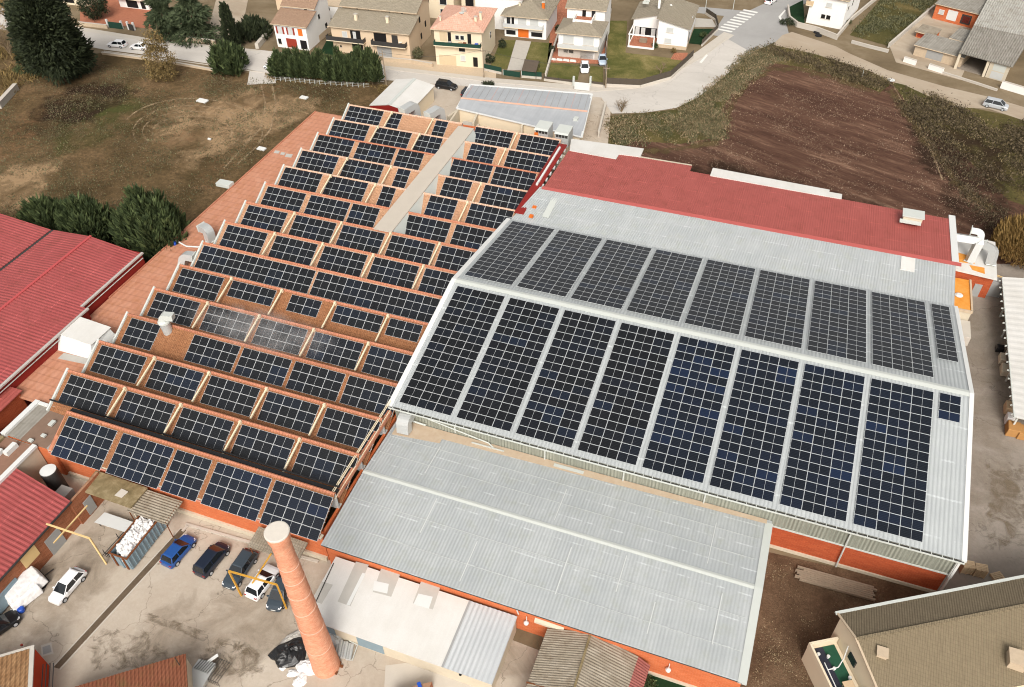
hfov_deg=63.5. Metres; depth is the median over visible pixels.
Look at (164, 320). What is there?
vent stack
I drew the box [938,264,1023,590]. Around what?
side yard
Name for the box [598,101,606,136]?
ditch wall
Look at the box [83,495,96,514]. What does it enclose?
side door
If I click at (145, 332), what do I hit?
solar array
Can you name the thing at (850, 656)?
window
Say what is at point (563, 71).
garden lawn
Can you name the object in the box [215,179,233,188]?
concrete block
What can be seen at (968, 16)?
door
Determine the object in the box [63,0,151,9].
white house
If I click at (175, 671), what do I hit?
brown red shed
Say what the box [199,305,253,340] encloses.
solar array
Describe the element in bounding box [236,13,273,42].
garden hedge
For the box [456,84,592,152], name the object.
blue grey shed
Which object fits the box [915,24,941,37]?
brick hutch
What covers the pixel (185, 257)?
air duct
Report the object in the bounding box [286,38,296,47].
garage door
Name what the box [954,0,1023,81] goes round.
grey barn
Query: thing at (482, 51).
utility pole
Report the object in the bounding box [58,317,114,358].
link duct
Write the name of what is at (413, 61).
rubble wall
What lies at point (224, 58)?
round conifer
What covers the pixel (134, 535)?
sack heap
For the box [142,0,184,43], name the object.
cedar tree
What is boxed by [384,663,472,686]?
concrete pad
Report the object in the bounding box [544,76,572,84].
fence
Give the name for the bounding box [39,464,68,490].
storage tank
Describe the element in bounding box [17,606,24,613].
drum
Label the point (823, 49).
dirt track
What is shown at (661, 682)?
flower bed
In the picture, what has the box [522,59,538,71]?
covered pergola
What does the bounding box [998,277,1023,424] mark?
loading shed
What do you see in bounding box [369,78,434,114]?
cream shed
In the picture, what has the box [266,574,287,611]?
parked car
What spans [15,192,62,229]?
conifer bush
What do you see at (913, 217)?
rooftop unit
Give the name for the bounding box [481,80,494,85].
bush
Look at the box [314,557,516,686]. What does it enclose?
white shed
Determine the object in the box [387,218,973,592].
solar hall
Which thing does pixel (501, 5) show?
white rear house
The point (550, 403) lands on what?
solar array
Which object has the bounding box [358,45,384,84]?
hedge conifer
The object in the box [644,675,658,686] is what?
bush
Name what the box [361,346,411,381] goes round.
solar array
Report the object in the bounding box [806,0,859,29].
corner house
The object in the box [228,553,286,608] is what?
pipe gantry
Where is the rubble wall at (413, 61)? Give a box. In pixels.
[383,57,432,66]
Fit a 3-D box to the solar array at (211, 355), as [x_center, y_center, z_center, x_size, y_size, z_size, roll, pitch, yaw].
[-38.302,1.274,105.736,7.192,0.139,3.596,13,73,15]
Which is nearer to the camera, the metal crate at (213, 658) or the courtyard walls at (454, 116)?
the metal crate at (213, 658)
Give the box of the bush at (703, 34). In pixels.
[699,31,707,36]
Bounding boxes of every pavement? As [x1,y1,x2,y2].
[76,26,262,51]
[385,32,733,90]
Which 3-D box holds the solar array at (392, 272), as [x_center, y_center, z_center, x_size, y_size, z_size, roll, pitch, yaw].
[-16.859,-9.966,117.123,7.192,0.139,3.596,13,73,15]
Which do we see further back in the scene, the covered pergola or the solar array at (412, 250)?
the covered pergola
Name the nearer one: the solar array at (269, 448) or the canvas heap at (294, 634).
the canvas heap at (294, 634)
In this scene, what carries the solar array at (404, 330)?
on the brick factory
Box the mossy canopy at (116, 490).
[85,471,147,517]
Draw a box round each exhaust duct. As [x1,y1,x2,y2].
[398,101,420,115]
[423,105,445,119]
[957,233,983,263]
[970,225,984,248]
[982,240,998,265]
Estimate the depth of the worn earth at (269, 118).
164.34 m
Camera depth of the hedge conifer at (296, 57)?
172.59 m
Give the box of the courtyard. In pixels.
[421,83,610,154]
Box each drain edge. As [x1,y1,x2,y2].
[52,528,180,666]
[60,530,187,669]
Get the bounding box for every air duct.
[178,251,195,264]
[196,221,215,242]
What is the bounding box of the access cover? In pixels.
[42,645,51,654]
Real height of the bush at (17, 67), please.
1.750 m
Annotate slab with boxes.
[196,98,208,102]
[256,146,266,150]
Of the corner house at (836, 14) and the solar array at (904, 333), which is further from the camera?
the corner house at (836, 14)
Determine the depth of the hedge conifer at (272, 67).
173.79 m
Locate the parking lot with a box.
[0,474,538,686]
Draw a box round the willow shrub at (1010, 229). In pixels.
[989,212,1023,269]
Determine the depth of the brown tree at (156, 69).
173.41 m
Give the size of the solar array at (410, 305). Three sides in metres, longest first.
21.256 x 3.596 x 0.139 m
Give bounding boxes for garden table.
[842,680,855,686]
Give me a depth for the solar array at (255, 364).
103.69 m
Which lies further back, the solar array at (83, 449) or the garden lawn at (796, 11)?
the garden lawn at (796, 11)
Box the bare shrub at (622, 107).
[614,97,628,111]
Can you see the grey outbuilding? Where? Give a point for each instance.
(944, 50)
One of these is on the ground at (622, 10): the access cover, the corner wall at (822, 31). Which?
the corner wall at (822, 31)
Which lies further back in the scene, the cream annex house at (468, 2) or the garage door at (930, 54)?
the cream annex house at (468, 2)
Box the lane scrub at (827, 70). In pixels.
[767,44,893,90]
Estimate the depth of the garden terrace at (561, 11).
187.94 m
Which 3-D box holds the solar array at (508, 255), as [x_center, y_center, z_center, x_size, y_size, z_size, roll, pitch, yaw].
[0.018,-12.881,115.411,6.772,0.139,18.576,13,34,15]
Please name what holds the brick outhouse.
on the ground at (622, 10)
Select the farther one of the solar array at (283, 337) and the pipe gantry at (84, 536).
the solar array at (283, 337)
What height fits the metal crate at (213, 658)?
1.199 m
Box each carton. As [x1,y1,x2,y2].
[1005,420,1021,437]
[1016,424,1023,439]
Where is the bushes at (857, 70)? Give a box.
[764,38,895,91]
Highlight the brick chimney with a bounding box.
[264,521,339,678]
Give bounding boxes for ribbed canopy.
[126,490,181,537]
[248,526,307,559]
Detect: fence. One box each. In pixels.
[275,77,368,86]
[484,64,501,73]
[521,70,541,78]
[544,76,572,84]
[591,81,602,86]
[605,4,611,83]
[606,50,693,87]
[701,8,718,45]
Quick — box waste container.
[108,515,166,569]
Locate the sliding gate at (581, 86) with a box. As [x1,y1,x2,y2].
[572,76,591,90]
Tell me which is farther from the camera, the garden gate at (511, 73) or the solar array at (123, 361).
the garden gate at (511, 73)
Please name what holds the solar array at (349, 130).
on the brick factory
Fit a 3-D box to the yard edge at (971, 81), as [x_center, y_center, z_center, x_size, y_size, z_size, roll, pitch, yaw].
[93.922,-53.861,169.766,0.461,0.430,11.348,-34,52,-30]
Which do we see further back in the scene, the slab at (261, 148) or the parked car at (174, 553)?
the slab at (261, 148)
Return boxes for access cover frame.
[41,643,53,655]
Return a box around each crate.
[207,654,231,686]
[998,352,1006,363]
[999,363,1008,376]
[1003,400,1012,413]
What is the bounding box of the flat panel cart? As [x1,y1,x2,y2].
[95,512,131,531]
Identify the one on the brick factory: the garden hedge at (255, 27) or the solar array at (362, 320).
the solar array at (362, 320)
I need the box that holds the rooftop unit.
[900,208,924,225]
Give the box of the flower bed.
[648,674,685,686]
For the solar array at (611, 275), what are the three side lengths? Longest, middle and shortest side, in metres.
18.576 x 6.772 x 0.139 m
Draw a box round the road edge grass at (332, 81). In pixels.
[264,72,381,87]
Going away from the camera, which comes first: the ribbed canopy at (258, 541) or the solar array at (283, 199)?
the ribbed canopy at (258, 541)
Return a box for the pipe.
[176,241,198,247]
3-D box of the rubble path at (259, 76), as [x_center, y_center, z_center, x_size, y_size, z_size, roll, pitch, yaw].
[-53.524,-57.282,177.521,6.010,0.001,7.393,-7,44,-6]
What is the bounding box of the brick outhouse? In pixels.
[932,0,986,27]
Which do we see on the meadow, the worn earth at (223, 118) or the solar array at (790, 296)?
the worn earth at (223, 118)
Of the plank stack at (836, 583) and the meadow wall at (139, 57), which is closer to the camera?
the plank stack at (836, 583)
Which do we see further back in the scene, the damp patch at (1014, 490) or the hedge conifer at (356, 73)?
the hedge conifer at (356, 73)
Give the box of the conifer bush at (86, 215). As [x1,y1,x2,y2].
[53,190,115,243]
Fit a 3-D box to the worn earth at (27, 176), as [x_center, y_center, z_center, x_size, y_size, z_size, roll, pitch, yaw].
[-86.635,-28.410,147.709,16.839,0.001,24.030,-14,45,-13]
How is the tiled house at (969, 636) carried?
on the bare soil
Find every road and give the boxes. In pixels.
[0,8,749,112]
[697,0,810,50]
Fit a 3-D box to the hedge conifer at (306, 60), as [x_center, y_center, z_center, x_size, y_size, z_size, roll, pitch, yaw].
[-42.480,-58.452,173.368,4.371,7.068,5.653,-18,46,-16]
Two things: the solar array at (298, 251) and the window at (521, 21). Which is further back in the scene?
the window at (521, 21)
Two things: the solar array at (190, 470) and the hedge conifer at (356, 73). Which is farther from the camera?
the hedge conifer at (356, 73)
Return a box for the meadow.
[0,47,385,266]
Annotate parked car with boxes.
[0,609,21,635]
[48,566,86,605]
[107,39,127,48]
[129,42,147,50]
[159,534,196,568]
[192,541,230,578]
[222,548,258,590]
[244,564,278,601]
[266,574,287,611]
[435,78,457,90]
[460,86,467,96]
[580,61,589,72]
[598,53,606,64]
[764,0,776,4]
[982,96,1008,110]
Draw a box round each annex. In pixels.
[0,399,68,474]
[954,240,1001,345]
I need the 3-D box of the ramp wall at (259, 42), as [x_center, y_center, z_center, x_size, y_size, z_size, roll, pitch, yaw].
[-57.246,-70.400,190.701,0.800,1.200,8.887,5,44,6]
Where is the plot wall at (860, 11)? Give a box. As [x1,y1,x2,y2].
[837,0,875,36]
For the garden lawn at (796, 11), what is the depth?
197.85 m
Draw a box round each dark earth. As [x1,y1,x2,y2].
[42,84,134,122]
[690,162,777,179]
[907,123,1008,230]
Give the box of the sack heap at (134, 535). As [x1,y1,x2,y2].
[116,516,154,557]
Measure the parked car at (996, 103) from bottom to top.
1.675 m
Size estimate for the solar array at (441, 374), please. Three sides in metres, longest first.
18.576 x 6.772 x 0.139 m
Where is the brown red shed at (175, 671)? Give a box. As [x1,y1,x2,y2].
[75,653,192,686]
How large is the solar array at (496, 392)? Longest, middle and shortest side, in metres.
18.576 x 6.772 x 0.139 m
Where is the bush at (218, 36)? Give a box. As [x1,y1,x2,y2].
[201,33,222,44]
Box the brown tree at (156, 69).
[139,25,178,83]
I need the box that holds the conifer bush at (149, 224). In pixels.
[106,181,191,263]
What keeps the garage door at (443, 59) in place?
in the orange roof house at (459, 30)
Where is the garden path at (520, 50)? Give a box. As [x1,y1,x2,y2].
[507,40,530,69]
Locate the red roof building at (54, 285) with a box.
[0,214,144,405]
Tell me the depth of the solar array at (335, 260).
119.19 m
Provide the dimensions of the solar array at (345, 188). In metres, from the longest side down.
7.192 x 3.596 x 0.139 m
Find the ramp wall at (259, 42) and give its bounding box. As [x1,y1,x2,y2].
[255,29,272,48]
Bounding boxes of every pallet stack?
[958,560,975,574]
[972,562,988,578]
[989,571,1004,580]
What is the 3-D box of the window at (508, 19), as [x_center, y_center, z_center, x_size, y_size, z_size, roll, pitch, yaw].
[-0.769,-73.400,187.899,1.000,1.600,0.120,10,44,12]
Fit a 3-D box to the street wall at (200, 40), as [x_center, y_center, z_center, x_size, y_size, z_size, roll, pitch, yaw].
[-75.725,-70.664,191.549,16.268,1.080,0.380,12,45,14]
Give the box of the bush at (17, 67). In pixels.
[12,64,23,74]
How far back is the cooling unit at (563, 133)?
142.04 m
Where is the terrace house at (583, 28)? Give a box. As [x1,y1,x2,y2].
[555,0,610,59]
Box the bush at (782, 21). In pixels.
[779,17,798,25]
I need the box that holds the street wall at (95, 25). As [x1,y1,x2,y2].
[78,21,107,28]
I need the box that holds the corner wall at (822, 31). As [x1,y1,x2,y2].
[787,5,838,39]
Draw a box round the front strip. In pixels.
[381,59,495,77]
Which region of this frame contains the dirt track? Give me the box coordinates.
[774,32,1023,119]
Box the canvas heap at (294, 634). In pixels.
[280,630,300,643]
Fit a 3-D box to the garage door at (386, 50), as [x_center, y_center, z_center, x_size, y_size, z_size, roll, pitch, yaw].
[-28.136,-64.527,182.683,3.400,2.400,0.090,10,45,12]
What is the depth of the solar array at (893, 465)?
87.59 m
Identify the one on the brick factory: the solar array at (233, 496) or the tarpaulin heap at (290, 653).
the solar array at (233, 496)
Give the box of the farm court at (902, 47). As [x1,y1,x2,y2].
[890,8,971,79]
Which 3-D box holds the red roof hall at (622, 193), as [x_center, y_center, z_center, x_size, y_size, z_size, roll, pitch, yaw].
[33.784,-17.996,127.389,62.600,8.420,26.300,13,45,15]
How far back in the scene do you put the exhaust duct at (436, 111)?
148.55 m
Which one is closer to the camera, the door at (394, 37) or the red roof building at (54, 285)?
the red roof building at (54, 285)
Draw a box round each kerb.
[104,51,383,81]
[185,523,318,562]
[385,36,727,90]
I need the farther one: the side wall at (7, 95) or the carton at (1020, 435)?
the side wall at (7, 95)
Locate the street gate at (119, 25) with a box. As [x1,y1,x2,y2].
[105,19,135,30]
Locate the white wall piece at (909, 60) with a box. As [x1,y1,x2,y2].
[903,56,916,64]
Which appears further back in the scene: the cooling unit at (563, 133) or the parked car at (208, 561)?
the cooling unit at (563, 133)
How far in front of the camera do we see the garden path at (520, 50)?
183.17 m
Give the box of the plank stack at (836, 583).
[795,565,876,601]
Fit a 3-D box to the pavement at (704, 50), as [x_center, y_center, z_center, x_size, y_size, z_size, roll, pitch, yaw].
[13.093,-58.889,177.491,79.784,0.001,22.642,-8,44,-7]
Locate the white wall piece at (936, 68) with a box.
[928,63,943,72]
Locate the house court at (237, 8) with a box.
[210,0,247,37]
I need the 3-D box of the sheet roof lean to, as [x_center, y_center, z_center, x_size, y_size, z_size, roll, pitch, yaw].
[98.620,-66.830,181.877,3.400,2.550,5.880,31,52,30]
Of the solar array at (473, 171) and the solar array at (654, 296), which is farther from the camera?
the solar array at (473, 171)
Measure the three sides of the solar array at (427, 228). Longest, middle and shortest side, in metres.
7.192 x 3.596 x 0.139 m
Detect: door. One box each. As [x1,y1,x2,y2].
[44,528,66,554]
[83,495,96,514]
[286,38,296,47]
[377,46,391,56]
[391,35,397,42]
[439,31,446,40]
[439,55,456,65]
[518,29,528,37]
[580,50,594,58]
[925,50,942,61]
[946,10,957,20]
[960,14,971,24]
[962,16,969,23]
[972,284,982,296]
[989,71,1003,79]
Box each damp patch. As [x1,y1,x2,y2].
[208,647,257,674]
[988,474,1019,543]
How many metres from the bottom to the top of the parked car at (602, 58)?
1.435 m
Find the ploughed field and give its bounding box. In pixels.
[626,63,1023,265]
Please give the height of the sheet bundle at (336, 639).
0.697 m
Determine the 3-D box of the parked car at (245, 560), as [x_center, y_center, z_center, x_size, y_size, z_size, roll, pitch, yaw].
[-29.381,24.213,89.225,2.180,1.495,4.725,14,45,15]
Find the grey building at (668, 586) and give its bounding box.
[321,420,772,686]
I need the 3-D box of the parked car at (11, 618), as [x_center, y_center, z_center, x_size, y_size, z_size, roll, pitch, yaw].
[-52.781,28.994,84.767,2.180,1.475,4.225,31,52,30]
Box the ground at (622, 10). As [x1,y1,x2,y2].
[0,0,1023,649]
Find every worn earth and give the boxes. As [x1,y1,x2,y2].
[0,158,58,207]
[159,101,248,157]
[237,90,313,132]
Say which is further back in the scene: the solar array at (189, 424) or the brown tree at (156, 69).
the brown tree at (156, 69)
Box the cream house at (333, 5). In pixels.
[276,0,341,18]
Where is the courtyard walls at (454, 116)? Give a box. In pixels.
[447,109,523,132]
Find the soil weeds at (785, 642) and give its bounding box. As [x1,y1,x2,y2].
[753,560,849,686]
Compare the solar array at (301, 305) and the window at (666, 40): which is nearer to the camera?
the solar array at (301, 305)
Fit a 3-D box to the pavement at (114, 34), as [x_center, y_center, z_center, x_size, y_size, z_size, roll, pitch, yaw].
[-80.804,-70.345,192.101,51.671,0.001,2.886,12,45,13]
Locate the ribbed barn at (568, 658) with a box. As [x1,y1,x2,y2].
[526,629,649,686]
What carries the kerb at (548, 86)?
on the pavement at (704, 50)
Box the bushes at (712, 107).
[606,44,791,144]
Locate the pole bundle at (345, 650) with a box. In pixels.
[336,639,357,660]
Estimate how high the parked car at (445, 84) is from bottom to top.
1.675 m
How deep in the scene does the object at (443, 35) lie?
175.55 m
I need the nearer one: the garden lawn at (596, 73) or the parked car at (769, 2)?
the garden lawn at (596, 73)
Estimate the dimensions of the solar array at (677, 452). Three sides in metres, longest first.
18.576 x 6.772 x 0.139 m
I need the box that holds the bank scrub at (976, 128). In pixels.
[891,88,1023,175]
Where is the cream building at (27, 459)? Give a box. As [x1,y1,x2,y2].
[0,435,46,483]
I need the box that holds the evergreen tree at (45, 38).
[0,0,97,86]
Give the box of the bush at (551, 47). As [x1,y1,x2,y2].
[549,44,555,52]
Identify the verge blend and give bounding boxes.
[642,67,866,152]
[890,88,992,208]
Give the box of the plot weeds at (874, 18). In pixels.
[851,0,936,43]
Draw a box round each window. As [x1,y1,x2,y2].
[20,545,39,568]
[275,26,284,33]
[286,27,294,34]
[297,29,302,35]
[439,0,446,4]
[506,17,510,23]
[518,18,526,24]
[530,19,538,25]
[563,35,573,43]
[583,37,593,45]
[641,28,644,36]
[651,29,654,37]
[664,38,671,42]
[666,27,673,32]
[826,2,832,7]
[847,652,856,667]
[992,63,1006,72]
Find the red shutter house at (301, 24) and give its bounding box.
[270,0,330,50]
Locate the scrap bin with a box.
[192,658,215,686]
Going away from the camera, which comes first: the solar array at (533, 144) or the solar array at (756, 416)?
the solar array at (756, 416)
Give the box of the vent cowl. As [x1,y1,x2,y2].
[396,409,425,434]
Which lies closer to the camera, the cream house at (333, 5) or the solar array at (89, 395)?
the solar array at (89, 395)
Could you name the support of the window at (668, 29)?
in the gable house at (669, 24)
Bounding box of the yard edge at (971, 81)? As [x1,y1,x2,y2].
[942,71,997,90]
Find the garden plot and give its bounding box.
[850,0,935,45]
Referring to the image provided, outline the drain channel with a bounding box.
[54,529,185,668]
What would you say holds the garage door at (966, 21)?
in the brick outhouse
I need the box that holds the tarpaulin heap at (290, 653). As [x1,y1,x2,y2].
[268,637,305,667]
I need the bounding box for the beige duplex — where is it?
[326,0,430,58]
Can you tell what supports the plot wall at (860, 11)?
on the ground at (622, 10)
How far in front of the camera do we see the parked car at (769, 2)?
200.76 m
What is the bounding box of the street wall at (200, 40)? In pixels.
[164,33,215,43]
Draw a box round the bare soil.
[740,552,937,686]
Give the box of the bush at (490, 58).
[485,52,495,62]
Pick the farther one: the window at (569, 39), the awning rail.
the window at (569, 39)
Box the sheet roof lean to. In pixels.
[949,28,970,42]
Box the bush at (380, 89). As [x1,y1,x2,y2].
[377,84,387,92]
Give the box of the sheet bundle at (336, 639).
[329,633,342,646]
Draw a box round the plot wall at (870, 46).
[851,40,888,52]
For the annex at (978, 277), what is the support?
on the side yard at (995, 450)
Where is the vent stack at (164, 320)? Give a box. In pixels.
[157,312,174,335]
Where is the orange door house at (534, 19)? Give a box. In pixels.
[500,0,559,39]
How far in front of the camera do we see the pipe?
125.01 m
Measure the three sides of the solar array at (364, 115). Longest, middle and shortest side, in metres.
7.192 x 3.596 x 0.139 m
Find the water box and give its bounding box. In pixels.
[55,485,75,499]
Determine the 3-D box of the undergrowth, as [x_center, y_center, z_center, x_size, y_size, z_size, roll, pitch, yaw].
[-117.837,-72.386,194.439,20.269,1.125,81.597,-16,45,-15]
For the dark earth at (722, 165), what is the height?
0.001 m
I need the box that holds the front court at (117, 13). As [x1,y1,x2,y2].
[80,0,151,28]
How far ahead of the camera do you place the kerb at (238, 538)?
92.97 m
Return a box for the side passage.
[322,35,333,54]
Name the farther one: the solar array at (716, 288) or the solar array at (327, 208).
the solar array at (327, 208)
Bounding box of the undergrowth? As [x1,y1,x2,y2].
[0,0,44,95]
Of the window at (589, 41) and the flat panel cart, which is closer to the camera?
the flat panel cart
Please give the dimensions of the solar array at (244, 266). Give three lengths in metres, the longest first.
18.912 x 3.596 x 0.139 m
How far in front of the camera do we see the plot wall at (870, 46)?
182.15 m
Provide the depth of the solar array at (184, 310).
112.22 m
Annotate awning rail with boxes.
[824,646,848,686]
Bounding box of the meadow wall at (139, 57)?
[101,52,211,70]
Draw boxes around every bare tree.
[0,25,11,55]
[656,61,667,72]
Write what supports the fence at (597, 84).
on the pavement at (704, 50)
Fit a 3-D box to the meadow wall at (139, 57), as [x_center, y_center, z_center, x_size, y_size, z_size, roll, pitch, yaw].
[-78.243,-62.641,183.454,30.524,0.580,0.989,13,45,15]
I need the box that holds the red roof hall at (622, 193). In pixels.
[512,139,961,305]
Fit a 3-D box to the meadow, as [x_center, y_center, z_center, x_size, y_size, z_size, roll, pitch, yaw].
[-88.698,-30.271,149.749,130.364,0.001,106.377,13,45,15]
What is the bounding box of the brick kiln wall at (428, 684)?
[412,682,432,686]
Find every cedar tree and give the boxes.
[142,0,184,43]
[166,0,222,48]
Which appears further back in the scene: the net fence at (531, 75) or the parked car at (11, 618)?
the net fence at (531, 75)
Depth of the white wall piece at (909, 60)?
176.06 m
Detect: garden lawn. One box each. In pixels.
[488,40,515,71]
[526,42,550,72]
[547,63,579,79]
[589,66,602,81]
[605,21,681,79]
[689,29,712,44]
[789,0,804,22]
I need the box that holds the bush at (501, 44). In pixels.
[498,37,506,47]
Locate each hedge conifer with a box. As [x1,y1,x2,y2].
[265,47,285,77]
[276,47,301,78]
[286,45,304,78]
[299,48,318,79]
[309,47,331,79]
[320,54,332,81]
[331,45,346,81]
[339,52,352,81]
[348,44,364,82]
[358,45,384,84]
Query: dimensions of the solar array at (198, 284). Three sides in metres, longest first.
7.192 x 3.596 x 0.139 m
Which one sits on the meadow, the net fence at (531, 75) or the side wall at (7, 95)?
the side wall at (7, 95)
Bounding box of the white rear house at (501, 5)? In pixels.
[475,0,522,29]
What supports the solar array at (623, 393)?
on the solar hall
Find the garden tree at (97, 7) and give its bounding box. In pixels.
[74,0,109,20]
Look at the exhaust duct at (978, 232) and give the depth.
121.79 m
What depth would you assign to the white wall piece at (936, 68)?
173.25 m
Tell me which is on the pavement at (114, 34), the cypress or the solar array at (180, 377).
the cypress
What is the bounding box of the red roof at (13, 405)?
[0,387,27,434]
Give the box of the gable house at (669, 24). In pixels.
[627,0,699,49]
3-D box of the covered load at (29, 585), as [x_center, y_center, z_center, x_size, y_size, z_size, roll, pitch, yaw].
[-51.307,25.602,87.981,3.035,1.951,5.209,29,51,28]
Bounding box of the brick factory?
[17,103,560,561]
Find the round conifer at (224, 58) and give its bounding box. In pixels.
[205,37,249,76]
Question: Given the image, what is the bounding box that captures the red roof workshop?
[0,468,104,613]
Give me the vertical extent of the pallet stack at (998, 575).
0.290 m
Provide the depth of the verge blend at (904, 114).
152.04 m
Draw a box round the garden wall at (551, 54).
[545,34,558,75]
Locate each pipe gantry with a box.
[46,505,106,564]
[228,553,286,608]
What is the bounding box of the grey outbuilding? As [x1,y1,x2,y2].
[913,33,969,66]
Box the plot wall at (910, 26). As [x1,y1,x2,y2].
[887,5,934,47]
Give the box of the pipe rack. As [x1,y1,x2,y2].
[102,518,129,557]
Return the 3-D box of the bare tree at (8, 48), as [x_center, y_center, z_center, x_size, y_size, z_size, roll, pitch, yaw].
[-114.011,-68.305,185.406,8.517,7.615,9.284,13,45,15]
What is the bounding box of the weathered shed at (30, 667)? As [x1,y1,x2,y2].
[0,645,53,686]
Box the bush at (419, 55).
[412,46,422,58]
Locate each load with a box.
[5,566,53,610]
[1004,412,1015,423]
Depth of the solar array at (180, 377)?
102.28 m
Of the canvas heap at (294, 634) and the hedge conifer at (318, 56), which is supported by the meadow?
the hedge conifer at (318, 56)
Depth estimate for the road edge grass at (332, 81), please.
175.00 m
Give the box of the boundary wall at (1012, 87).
[1000,80,1023,94]
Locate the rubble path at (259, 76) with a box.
[247,70,275,84]
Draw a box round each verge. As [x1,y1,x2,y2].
[608,42,891,145]
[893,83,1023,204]
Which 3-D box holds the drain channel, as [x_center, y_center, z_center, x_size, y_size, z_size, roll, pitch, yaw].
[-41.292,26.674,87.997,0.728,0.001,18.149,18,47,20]
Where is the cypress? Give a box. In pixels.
[218,1,241,44]
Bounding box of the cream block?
[428,0,461,17]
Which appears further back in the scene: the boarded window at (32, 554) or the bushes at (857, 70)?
the bushes at (857, 70)
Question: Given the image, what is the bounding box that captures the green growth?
[56,97,141,150]
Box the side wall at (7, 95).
[0,83,18,108]
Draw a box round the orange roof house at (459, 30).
[430,5,497,67]
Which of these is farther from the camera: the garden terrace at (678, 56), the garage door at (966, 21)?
the garage door at (966, 21)
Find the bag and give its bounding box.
[995,344,1003,352]
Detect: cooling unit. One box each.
[534,120,552,137]
[554,124,572,147]
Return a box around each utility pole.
[379,51,386,84]
[481,48,485,77]
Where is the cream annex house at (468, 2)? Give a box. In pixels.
[461,0,474,5]
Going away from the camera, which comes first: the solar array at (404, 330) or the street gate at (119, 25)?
the solar array at (404, 330)
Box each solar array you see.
[51,416,117,470]
[58,374,116,414]
[90,345,146,383]
[105,433,173,488]
[115,391,175,432]
[120,318,159,350]
[145,360,203,399]
[147,292,199,326]
[160,450,212,501]
[172,268,224,300]
[172,407,233,449]
[184,335,240,372]
[194,245,315,293]
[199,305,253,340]
[200,375,259,416]
[200,462,271,521]
[219,225,267,253]
[226,280,276,305]
[231,424,294,468]
[233,348,291,386]
[240,205,287,232]
[251,318,307,354]
[257,391,319,433]
[259,480,332,540]
[261,186,305,211]
[268,235,317,265]
[278,167,322,191]
[285,361,345,401]
[286,294,321,317]
[288,215,336,242]
[291,442,357,488]
[296,151,338,173]
[304,195,350,220]
[306,332,363,369]
[309,271,440,322]
[312,135,354,156]
[316,246,367,276]
[317,407,380,451]
[322,176,368,201]
[329,120,369,140]
[331,305,383,332]
[335,225,384,253]
[339,375,395,416]
[340,159,383,182]
[344,106,383,125]
[346,203,379,227]
[353,142,395,164]
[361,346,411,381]
[367,257,418,288]
[370,127,411,148]
[376,186,395,206]
[384,318,422,341]
[385,113,402,128]
[385,235,435,264]
[392,168,410,187]
[393,149,423,169]
[399,286,504,415]
[405,215,451,242]
[413,134,442,153]
[418,268,454,295]
[424,195,457,219]
[431,120,448,136]
[435,246,474,270]
[439,177,472,199]
[449,159,493,182]
[450,224,492,248]
[456,298,558,431]
[465,203,513,228]
[465,221,554,284]
[466,144,496,163]
[474,127,513,147]
[479,185,526,209]
[490,167,536,190]
[504,150,548,172]
[516,134,558,155]
[516,310,615,447]
[517,230,601,296]
[570,240,651,308]
[578,323,674,465]
[626,249,702,321]
[642,336,735,483]
[684,260,755,334]
[709,349,798,501]
[744,270,809,348]
[780,363,864,521]
[807,281,866,362]
[852,378,933,542]
[871,292,933,377]
[931,304,958,361]
[937,392,961,422]
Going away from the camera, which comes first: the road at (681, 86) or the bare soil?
the bare soil
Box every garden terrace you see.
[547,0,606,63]
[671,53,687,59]
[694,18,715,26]
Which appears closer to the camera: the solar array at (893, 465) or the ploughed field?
the solar array at (893, 465)
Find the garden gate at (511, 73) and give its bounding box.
[503,70,519,76]
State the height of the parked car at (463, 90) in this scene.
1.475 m
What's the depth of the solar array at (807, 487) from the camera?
89.51 m
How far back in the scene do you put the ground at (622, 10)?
184.23 m
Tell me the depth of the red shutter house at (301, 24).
185.94 m
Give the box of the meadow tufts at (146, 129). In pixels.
[0,65,357,213]
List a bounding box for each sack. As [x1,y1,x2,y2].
[287,669,299,676]
[292,672,306,686]
[295,658,314,675]
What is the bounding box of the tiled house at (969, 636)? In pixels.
[802,575,1023,686]

